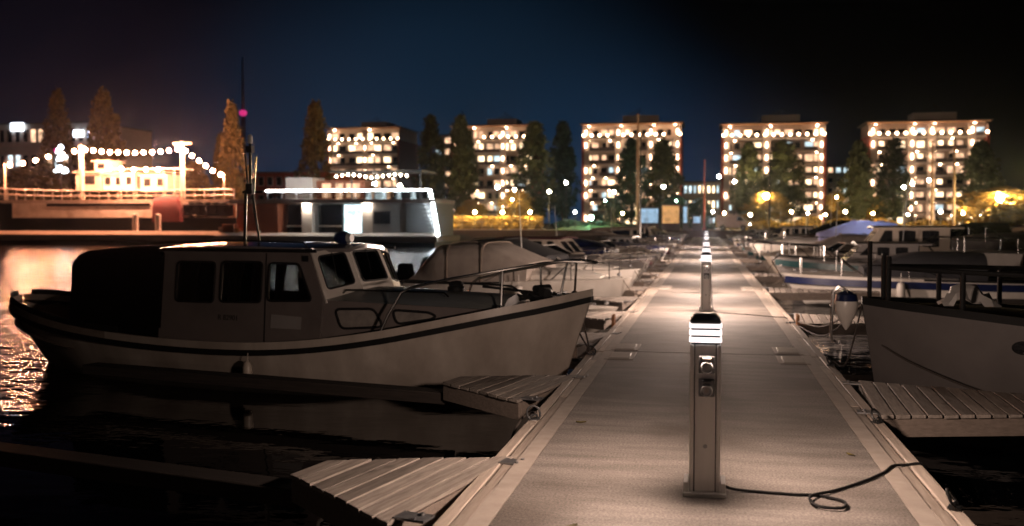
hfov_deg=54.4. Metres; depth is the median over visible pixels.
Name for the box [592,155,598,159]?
window
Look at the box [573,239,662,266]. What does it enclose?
motor boat
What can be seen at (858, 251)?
motor boat
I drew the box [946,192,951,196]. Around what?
window
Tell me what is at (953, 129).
window
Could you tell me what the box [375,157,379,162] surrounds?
window
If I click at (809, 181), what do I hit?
window
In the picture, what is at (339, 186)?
lounge window
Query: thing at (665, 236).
motor boat
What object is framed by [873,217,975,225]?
hedge
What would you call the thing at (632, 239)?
motor boat
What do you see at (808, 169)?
window
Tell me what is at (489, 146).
window
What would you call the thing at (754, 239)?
motor boat
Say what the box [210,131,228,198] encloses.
poplar tree
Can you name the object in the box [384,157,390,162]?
window
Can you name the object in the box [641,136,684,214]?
poplar tree
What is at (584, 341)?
mooring rope
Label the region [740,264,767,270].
finger jetty
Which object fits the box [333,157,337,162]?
window
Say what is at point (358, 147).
window
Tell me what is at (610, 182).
window
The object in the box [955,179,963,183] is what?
window
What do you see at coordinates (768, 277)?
finger jetty
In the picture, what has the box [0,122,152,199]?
office building
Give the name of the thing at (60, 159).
street lamp
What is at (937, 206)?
window
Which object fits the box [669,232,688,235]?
motor boat
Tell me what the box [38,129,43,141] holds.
window
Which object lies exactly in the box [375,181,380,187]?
window
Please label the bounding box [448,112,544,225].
apartment block
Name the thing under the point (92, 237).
barge jetty
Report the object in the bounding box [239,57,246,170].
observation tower
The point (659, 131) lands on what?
window
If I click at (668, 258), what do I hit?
finger jetty
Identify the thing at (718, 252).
pontoon section
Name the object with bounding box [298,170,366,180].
brick building
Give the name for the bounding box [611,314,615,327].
mooring bracket
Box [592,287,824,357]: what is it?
pontoon section
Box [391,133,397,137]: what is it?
window
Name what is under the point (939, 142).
window
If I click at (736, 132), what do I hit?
window
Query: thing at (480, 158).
window
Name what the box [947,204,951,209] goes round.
window
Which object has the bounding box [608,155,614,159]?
window
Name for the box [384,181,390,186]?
window
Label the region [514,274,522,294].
fender
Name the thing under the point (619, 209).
broadleaf tree
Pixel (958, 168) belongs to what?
window
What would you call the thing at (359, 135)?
window
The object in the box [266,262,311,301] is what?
cabin window
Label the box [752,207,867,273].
motor boat
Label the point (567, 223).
hedge
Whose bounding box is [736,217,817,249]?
motor boat
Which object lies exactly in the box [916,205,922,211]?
window
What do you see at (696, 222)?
advert kiosk
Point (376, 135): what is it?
window
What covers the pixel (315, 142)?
poplar tree
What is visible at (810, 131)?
window
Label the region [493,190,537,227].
broadleaf tree
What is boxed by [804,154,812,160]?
window
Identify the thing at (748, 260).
finger jetty
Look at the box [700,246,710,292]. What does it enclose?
service bollard
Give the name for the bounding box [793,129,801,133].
window
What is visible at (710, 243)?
pontoon section
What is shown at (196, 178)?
broadleaf tree
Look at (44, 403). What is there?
water
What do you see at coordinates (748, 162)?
poplar tree
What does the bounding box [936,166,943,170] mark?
window
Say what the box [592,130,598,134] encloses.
window
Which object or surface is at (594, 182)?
window
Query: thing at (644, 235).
motor boat
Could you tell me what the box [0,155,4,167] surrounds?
window
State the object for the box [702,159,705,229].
red mast
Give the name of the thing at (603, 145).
apartment block
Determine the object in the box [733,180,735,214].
street lamp
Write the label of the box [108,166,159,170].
bulb string
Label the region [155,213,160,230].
mooring pile
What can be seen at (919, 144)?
window
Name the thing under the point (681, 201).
broadleaf tree
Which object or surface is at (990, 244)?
motor yacht
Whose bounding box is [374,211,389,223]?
side window
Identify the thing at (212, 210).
saloon window
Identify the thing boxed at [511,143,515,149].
window
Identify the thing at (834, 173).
apartment house
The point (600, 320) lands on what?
finger jetty
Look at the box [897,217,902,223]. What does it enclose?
window
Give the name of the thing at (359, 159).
window
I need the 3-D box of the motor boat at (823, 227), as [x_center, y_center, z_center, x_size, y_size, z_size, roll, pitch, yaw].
[15.364,-1.785,49.441,6.498,4.508,2.440,1,2,13]
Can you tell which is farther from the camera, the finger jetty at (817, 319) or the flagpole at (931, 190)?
the flagpole at (931, 190)
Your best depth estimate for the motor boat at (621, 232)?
77.57 m
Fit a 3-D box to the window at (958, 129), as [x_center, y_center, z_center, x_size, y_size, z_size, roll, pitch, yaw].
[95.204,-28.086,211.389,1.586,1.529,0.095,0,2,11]
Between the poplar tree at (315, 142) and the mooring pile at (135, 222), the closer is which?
the mooring pile at (135, 222)
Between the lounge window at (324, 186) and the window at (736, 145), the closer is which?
the lounge window at (324, 186)
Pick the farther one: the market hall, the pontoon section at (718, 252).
the market hall
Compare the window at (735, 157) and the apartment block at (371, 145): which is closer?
the window at (735, 157)
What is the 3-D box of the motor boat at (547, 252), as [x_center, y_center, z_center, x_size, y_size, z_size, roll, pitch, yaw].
[0.508,0.476,27.356,6.735,2.340,2.340,1,2,22]
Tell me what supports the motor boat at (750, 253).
on the water
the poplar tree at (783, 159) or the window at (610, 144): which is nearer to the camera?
the poplar tree at (783, 159)
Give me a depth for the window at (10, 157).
236.34 m
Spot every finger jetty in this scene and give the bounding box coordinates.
[0,442,523,525]
[82,362,588,419]
[527,296,649,310]
[572,332,621,358]
[583,311,637,329]
[622,286,656,296]
[632,278,663,286]
[640,272,667,278]
[646,267,670,272]
[655,263,671,266]
[659,260,671,262]
[662,257,674,259]
[731,249,744,252]
[731,252,747,256]
[735,257,758,262]
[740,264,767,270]
[750,273,784,281]
[761,287,1023,304]
[784,313,866,334]
[841,380,1023,436]
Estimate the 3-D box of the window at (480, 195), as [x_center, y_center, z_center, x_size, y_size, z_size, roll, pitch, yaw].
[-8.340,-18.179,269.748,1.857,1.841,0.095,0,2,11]
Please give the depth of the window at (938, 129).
212.12 m
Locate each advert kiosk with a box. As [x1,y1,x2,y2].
[639,207,659,228]
[661,204,679,229]
[682,205,687,229]
[692,215,700,229]
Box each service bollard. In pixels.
[683,312,725,498]
[699,252,712,310]
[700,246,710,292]
[703,240,709,245]
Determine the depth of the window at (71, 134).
232.91 m
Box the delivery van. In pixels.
[717,215,749,229]
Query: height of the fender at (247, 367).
0.367 m
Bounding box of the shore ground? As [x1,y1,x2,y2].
[453,223,1019,238]
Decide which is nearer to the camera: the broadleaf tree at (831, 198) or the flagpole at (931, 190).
the flagpole at (931, 190)
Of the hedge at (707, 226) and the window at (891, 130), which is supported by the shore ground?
the hedge at (707, 226)
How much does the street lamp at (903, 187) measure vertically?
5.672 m
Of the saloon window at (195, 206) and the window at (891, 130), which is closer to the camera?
the saloon window at (195, 206)
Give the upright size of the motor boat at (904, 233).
4.100 m
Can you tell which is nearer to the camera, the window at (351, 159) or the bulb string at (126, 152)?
the bulb string at (126, 152)
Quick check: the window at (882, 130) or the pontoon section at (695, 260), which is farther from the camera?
the window at (882, 130)
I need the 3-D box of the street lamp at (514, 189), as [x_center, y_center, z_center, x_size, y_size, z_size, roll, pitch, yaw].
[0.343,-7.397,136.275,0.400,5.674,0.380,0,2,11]
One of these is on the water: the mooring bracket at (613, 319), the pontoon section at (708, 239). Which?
the pontoon section at (708, 239)
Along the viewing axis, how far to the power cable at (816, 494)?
5.87 m
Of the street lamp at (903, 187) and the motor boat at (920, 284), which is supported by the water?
the motor boat at (920, 284)
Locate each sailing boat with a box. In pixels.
[591,133,680,248]
[734,152,782,248]
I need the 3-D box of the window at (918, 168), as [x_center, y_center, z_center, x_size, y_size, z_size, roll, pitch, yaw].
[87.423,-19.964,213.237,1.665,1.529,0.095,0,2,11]
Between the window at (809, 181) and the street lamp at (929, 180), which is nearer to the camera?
the street lamp at (929, 180)
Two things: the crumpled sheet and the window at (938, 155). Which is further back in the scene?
the window at (938, 155)
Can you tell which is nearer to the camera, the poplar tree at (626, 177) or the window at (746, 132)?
the poplar tree at (626, 177)
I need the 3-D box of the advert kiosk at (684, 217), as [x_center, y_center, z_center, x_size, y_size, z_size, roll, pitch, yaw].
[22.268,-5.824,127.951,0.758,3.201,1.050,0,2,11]
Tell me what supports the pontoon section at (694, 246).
on the water
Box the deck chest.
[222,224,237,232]
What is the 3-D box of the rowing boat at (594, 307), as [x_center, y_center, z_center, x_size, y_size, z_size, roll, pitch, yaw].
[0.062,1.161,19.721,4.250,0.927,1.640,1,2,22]
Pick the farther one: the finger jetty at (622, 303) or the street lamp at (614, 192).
the street lamp at (614, 192)
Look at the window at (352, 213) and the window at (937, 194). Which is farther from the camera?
the window at (937, 194)
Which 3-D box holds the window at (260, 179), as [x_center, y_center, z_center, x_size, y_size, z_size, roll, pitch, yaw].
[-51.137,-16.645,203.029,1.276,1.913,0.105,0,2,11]
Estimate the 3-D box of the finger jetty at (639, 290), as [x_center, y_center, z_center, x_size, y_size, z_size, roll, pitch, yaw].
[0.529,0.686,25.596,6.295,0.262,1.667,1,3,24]
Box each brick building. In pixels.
[239,171,298,199]
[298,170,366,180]
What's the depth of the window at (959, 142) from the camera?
211.44 m
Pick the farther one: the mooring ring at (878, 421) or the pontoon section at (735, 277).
the pontoon section at (735, 277)
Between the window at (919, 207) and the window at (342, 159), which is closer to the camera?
the window at (919, 207)
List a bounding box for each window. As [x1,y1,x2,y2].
[0,130,4,142]
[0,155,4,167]
[7,129,12,142]
[8,155,12,167]
[15,131,20,142]
[15,155,20,166]
[23,129,27,142]
[23,155,28,166]
[31,129,35,141]
[31,155,36,167]
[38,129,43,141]
[70,128,75,141]
[78,128,83,141]
[175,260,215,302]
[181,202,190,217]
[189,202,202,217]
[200,202,210,217]
[209,202,219,217]
[213,202,227,217]
[219,260,262,302]
[224,202,236,217]
[258,177,263,185]
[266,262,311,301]
[267,177,272,185]
[276,176,281,185]
[322,183,330,197]
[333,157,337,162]
[336,183,342,197]
[339,145,345,151]
[340,157,344,162]
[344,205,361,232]
[346,183,359,197]
[349,133,355,138]
[349,145,355,150]
[349,157,355,162]
[356,145,361,150]
[357,133,361,138]
[357,157,362,162]
[368,145,372,150]
[368,157,373,162]
[374,133,380,139]
[374,145,380,150]
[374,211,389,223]
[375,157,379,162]
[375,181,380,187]
[375,193,380,198]
[384,133,390,137]
[384,145,390,149]
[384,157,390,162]
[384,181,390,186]
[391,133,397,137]
[445,137,450,142]
[478,156,483,160]
[478,168,483,173]
[478,192,484,198]
[487,144,492,148]
[487,180,492,185]
[494,131,499,136]
[494,156,499,160]
[494,168,499,174]
[494,180,499,185]
[510,131,516,137]
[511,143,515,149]
[519,131,525,135]
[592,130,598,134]
[592,143,598,147]
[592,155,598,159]
[592,180,597,184]
[592,192,598,197]
[593,167,597,173]
[601,130,607,134]
[601,167,606,172]
[608,142,614,146]
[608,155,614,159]
[608,180,614,184]
[657,129,663,133]
[667,129,671,135]
[733,155,740,159]
[734,130,739,136]
[734,143,739,149]
[744,130,751,134]
[753,130,760,134]
[753,142,760,146]
[784,129,792,133]
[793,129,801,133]
[795,142,800,148]
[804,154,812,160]
[804,205,812,209]
[805,129,812,133]
[805,142,812,145]
[805,179,811,184]
[806,167,811,171]
[878,128,885,132]
[888,128,895,135]
[897,128,904,132]
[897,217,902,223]
[916,141,924,147]
[916,166,923,170]
[916,179,923,183]
[916,192,923,196]
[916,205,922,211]
[917,128,924,131]
[917,153,922,157]
[935,192,943,196]
[935,204,942,209]
[936,127,944,131]
[936,153,943,157]
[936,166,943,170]
[937,140,942,144]
[937,179,942,183]
[946,179,952,183]
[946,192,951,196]
[947,127,955,131]
[947,166,952,172]
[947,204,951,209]
[948,140,953,144]
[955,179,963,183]
[956,127,963,131]
[956,153,963,157]
[956,166,963,172]
[957,140,962,144]
[977,127,984,130]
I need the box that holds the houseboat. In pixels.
[214,170,459,246]
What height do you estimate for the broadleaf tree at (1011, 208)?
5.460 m
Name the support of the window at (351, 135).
in the apartment block at (371, 145)
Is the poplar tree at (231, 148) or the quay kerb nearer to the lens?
the poplar tree at (231, 148)
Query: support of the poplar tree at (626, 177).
on the shore ground
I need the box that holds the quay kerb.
[453,229,545,229]
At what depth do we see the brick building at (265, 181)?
202.67 m
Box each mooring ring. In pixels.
[526,405,540,420]
[586,345,595,355]
[826,356,834,365]
[870,408,884,423]
[945,488,962,510]
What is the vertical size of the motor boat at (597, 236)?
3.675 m
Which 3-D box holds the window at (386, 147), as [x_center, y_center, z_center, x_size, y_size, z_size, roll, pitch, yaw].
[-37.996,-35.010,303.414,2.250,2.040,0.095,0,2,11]
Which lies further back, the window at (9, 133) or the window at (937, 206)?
the window at (9, 133)
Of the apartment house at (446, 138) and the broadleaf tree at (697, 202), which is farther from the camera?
the apartment house at (446, 138)
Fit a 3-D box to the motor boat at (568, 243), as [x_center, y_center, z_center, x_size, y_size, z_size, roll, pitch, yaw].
[1.448,-0.351,34.679,7.784,3.340,2.540,1,2,22]
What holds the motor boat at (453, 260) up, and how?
on the water
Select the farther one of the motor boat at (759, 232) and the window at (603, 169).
the window at (603, 169)
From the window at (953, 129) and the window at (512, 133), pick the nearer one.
the window at (953, 129)
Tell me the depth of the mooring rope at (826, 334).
13.34 m
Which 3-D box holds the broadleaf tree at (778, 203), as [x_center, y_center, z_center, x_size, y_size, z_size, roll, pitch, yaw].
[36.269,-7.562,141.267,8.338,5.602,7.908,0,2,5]
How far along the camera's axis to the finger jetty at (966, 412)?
8.53 m
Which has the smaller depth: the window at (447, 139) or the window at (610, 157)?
the window at (610, 157)
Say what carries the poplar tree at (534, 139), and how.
on the shore ground
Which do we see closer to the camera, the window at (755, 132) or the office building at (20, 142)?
the window at (755, 132)
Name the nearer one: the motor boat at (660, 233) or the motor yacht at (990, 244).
the motor yacht at (990, 244)
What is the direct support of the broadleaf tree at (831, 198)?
on the shore ground
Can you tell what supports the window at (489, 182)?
in the apartment block at (497, 141)
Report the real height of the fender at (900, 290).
0.711 m
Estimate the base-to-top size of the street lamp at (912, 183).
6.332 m
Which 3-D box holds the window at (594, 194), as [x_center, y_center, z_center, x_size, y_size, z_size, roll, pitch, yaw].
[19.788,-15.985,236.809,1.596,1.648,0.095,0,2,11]
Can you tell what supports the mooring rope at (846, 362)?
attached to the fishing boat at (962, 340)
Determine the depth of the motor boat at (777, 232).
74.78 m
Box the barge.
[0,141,236,230]
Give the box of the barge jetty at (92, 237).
[0,231,260,244]
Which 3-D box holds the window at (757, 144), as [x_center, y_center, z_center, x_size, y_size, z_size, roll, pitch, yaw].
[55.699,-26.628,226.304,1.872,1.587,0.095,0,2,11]
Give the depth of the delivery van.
126.98 m
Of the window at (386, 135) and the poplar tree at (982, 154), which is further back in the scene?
the window at (386, 135)
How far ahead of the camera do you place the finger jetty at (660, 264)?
38.32 m
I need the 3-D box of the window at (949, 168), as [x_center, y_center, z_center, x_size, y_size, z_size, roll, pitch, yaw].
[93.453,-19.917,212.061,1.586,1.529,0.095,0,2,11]
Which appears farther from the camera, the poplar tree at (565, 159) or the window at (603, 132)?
the window at (603, 132)
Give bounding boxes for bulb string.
[3,148,77,165]
[81,146,181,154]
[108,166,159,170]
[183,147,221,175]
[333,172,409,178]
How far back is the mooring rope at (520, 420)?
8.18 m
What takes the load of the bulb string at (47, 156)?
hanging from the barge
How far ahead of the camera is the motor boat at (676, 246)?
58.88 m
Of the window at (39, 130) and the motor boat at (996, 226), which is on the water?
the motor boat at (996, 226)
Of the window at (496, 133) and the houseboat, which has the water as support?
the houseboat
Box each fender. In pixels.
[242,353,252,373]
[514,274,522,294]
[834,290,858,329]
[896,282,904,296]
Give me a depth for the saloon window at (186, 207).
96.31 m
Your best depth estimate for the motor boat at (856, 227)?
42.09 m
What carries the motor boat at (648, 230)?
on the water
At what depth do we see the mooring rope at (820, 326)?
13.70 m
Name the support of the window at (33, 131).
in the office building at (20, 142)
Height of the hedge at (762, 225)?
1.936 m
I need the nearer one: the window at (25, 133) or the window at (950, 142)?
the window at (950, 142)
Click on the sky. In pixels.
(170, 69)
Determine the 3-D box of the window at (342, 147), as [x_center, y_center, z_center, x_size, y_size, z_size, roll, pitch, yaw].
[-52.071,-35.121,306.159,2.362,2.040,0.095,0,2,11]
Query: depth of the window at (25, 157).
235.54 m
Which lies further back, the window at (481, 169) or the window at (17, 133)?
the window at (481, 169)
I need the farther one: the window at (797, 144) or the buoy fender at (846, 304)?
the window at (797, 144)
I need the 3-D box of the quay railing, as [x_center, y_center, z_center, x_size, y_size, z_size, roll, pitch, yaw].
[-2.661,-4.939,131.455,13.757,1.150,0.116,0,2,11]
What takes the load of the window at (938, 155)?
in the apartment block at (918, 132)
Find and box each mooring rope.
[511,411,536,437]
[579,333,589,350]
[583,324,596,352]
[798,304,860,326]
[799,304,861,335]
[832,305,862,366]
[881,345,981,390]
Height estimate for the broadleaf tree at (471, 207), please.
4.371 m
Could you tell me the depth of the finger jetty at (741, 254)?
51.78 m
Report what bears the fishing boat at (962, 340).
on the water
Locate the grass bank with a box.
[555,224,610,229]
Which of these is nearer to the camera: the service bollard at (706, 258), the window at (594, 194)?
the service bollard at (706, 258)
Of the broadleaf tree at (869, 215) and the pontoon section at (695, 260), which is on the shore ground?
the broadleaf tree at (869, 215)
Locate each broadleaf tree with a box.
[0,165,75,199]
[177,160,211,198]
[453,199,489,216]
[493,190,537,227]
[592,197,629,224]
[658,195,695,221]
[689,197,716,224]
[738,190,794,228]
[817,191,849,219]
[865,196,887,220]
[944,186,1023,225]
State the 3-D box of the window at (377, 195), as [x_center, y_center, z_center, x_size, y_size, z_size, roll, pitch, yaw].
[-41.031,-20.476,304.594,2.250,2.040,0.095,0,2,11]
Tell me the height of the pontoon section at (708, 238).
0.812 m
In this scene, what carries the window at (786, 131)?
in the apartment block at (808, 139)
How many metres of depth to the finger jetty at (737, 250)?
59.03 m
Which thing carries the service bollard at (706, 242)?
on the pontoon section at (735, 277)
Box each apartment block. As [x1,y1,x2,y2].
[325,117,419,198]
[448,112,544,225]
[579,108,684,223]
[719,108,828,226]
[857,103,993,225]
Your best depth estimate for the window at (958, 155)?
211.55 m
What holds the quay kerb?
on the shore ground
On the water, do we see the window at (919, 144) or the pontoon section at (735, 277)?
the pontoon section at (735, 277)
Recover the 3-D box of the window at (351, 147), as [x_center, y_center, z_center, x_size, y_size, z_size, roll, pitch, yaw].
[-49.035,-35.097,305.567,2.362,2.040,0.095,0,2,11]
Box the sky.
[0,0,1023,222]
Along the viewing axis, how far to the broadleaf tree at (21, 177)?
131.00 m
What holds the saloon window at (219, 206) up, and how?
in the barge
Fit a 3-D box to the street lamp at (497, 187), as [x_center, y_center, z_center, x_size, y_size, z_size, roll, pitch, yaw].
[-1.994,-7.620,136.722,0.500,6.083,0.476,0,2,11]
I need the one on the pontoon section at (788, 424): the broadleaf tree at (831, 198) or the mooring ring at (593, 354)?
the mooring ring at (593, 354)
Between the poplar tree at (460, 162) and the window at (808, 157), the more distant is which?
the window at (808, 157)
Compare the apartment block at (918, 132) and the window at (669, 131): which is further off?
the window at (669, 131)
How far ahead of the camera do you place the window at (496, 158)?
268.47 m
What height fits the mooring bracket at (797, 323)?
0.200 m
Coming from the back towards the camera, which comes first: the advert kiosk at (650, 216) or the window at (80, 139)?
the window at (80, 139)
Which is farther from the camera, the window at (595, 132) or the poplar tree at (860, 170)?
the window at (595, 132)
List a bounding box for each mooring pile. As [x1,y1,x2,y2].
[132,213,138,230]
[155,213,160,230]
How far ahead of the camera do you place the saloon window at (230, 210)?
95.45 m
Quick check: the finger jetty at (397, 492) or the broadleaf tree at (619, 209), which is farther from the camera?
the broadleaf tree at (619, 209)
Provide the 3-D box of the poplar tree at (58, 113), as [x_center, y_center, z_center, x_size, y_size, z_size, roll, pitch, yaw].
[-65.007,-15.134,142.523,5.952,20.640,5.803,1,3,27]
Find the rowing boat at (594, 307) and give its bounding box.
[581,301,618,332]
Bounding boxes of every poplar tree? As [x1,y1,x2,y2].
[36,87,78,199]
[77,86,126,199]
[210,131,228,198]
[215,99,248,199]
[294,98,333,180]
[410,113,447,199]
[440,111,480,227]
[506,120,559,228]
[547,120,584,219]
[610,137,651,223]
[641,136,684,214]
[727,141,770,227]
[762,138,814,221]
[834,140,878,219]
[873,135,917,221]
[955,139,1007,219]
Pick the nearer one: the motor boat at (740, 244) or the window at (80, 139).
the motor boat at (740, 244)
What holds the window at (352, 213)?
in the houseboat
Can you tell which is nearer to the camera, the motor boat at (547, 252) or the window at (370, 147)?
the motor boat at (547, 252)
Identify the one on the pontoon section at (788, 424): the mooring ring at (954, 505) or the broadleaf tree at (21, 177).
the mooring ring at (954, 505)
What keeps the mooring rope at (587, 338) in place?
attached to the cabin cruiser
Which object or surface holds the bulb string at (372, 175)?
hanging from the houseboat
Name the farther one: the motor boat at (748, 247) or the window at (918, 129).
the window at (918, 129)
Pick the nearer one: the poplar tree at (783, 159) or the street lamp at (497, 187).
the street lamp at (497, 187)
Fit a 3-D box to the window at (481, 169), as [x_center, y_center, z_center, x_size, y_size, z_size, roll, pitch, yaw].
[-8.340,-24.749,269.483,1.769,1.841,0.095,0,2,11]
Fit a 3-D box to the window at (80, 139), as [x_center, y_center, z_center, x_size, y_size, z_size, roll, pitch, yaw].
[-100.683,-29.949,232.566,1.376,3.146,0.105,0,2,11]
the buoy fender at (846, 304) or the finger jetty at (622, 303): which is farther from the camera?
the finger jetty at (622, 303)
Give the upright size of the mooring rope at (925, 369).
0.474 m
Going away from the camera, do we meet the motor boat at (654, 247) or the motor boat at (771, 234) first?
the motor boat at (654, 247)
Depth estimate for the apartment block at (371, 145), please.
304.30 m
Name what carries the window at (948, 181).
in the apartment block at (918, 132)
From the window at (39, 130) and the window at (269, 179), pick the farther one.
the window at (39, 130)
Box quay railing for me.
[453,221,542,228]
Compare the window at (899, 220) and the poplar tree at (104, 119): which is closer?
the poplar tree at (104, 119)
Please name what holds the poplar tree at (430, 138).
on the shore ground
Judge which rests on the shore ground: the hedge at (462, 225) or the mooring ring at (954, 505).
the hedge at (462, 225)
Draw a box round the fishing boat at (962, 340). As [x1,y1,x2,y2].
[829,241,1023,416]
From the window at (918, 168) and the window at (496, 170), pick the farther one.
the window at (496, 170)
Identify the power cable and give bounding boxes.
[711,280,786,317]
[726,462,928,509]
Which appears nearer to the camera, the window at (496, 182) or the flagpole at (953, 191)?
the flagpole at (953, 191)
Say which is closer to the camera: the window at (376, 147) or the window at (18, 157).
the window at (18, 157)
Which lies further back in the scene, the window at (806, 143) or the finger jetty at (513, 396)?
the window at (806, 143)
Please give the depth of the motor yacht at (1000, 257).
28.72 m
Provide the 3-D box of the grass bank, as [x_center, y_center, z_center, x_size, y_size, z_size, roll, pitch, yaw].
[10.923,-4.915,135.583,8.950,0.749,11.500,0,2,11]
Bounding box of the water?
[0,239,1023,525]
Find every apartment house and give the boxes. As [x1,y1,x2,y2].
[435,134,450,199]
[826,164,854,220]
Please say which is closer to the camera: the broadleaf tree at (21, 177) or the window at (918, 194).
the broadleaf tree at (21, 177)
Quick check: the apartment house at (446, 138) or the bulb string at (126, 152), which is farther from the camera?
the apartment house at (446, 138)
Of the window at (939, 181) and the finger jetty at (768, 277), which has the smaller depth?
the finger jetty at (768, 277)
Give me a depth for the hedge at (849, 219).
130.64 m
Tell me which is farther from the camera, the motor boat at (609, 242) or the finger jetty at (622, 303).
the motor boat at (609, 242)
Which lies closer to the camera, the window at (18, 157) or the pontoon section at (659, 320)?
the pontoon section at (659, 320)
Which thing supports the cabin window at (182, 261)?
in the cabin cruiser
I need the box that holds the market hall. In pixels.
[682,181,721,227]
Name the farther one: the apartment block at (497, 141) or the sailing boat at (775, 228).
the apartment block at (497, 141)
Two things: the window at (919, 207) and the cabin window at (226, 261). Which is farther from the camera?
the window at (919, 207)
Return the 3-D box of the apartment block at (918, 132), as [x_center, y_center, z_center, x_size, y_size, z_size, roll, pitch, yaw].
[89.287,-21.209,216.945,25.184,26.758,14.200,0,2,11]
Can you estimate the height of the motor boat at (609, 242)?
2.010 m
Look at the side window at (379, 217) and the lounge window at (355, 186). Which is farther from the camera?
the lounge window at (355, 186)
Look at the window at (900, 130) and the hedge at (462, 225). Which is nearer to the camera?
the hedge at (462, 225)
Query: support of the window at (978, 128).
in the apartment block at (918, 132)
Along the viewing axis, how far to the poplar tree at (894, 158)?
133.63 m
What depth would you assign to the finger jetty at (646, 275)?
31.01 m
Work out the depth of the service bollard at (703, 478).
5.81 m
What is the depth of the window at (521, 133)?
266.90 m
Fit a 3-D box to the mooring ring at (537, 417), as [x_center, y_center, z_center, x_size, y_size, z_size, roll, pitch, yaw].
[0.177,1.228,8.129,0.128,0.127,0.086,0,2,-12]
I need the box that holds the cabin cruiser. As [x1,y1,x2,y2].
[8,134,598,396]
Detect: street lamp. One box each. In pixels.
[53,143,67,199]
[496,185,498,215]
[513,188,515,215]
[548,190,550,229]
[613,191,615,222]
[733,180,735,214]
[764,194,767,229]
[902,186,904,225]
[911,182,913,221]
[928,179,930,225]
[996,195,1002,221]
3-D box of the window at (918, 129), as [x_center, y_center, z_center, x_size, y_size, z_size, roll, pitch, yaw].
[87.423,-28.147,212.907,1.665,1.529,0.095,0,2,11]
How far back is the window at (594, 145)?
236.29 m
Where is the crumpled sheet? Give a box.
[937,284,1001,306]
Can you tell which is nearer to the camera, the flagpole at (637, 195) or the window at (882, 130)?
the flagpole at (637, 195)
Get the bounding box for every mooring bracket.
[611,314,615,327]
[795,314,799,325]
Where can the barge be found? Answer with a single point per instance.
(181, 213)
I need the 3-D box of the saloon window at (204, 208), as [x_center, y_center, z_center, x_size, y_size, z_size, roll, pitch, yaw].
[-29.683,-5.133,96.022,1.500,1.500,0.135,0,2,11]
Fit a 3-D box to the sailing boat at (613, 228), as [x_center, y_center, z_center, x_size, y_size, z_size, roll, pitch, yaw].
[7.700,-4.194,63.364,6.176,8.102,2.350,1,2,22]
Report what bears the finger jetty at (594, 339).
attached to the pontoon section at (659, 320)
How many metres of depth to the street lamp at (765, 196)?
138.95 m
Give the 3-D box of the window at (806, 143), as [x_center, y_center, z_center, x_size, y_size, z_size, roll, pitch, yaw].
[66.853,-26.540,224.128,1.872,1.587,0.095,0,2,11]
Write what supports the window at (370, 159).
in the apartment block at (371, 145)
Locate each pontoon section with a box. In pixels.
[433,351,975,525]
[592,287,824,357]
[648,266,764,288]
[668,255,744,266]
[678,249,735,255]
[683,244,728,248]
[687,241,725,244]
[691,239,722,241]
[692,237,719,238]
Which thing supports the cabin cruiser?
on the water
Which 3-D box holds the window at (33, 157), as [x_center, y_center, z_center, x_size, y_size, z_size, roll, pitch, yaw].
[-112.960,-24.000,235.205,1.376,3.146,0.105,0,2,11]
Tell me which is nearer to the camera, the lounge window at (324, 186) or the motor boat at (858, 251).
the motor boat at (858, 251)
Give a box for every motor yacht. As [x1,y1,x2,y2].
[920,225,1023,250]
[923,235,1023,265]
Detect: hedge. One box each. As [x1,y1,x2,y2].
[453,215,543,228]
[553,219,623,228]
[623,219,715,229]
[716,216,821,229]
[824,217,865,223]
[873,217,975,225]
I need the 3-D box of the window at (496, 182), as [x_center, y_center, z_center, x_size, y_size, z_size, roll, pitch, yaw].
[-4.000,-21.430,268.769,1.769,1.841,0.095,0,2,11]
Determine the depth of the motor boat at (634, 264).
29.80 m
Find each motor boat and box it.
[396,189,634,300]
[420,237,651,285]
[496,205,663,271]
[544,244,651,278]
[567,202,673,248]
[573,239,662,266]
[598,239,666,262]
[600,242,668,259]
[602,236,675,256]
[612,230,684,240]
[620,235,681,249]
[626,225,682,244]
[635,233,679,243]
[638,232,684,243]
[655,231,686,241]
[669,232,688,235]
[729,210,771,239]
[731,216,780,238]
[731,236,777,245]
[733,233,778,241]
[735,235,761,250]
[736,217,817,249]
[743,198,815,264]
[743,238,759,263]
[744,220,897,252]
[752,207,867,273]
[752,240,855,273]
[754,188,857,240]
[763,182,964,283]
[769,241,1023,288]
[771,251,1023,307]
[951,222,1009,236]
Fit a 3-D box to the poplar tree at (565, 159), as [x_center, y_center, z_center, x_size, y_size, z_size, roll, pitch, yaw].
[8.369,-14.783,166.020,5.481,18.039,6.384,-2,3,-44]
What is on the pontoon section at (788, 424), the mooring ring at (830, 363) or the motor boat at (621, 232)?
the mooring ring at (830, 363)
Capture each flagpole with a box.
[636,113,639,225]
[930,140,933,225]
[952,138,956,225]
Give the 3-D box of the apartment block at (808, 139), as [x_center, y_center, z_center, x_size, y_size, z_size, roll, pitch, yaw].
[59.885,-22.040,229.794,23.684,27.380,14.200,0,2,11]
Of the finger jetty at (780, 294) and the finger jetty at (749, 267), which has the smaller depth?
the finger jetty at (780, 294)
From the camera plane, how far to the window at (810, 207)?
224.64 m
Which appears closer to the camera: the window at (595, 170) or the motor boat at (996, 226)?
the motor boat at (996, 226)
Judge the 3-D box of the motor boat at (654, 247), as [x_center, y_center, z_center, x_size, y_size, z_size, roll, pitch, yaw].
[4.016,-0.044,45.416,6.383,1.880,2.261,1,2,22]

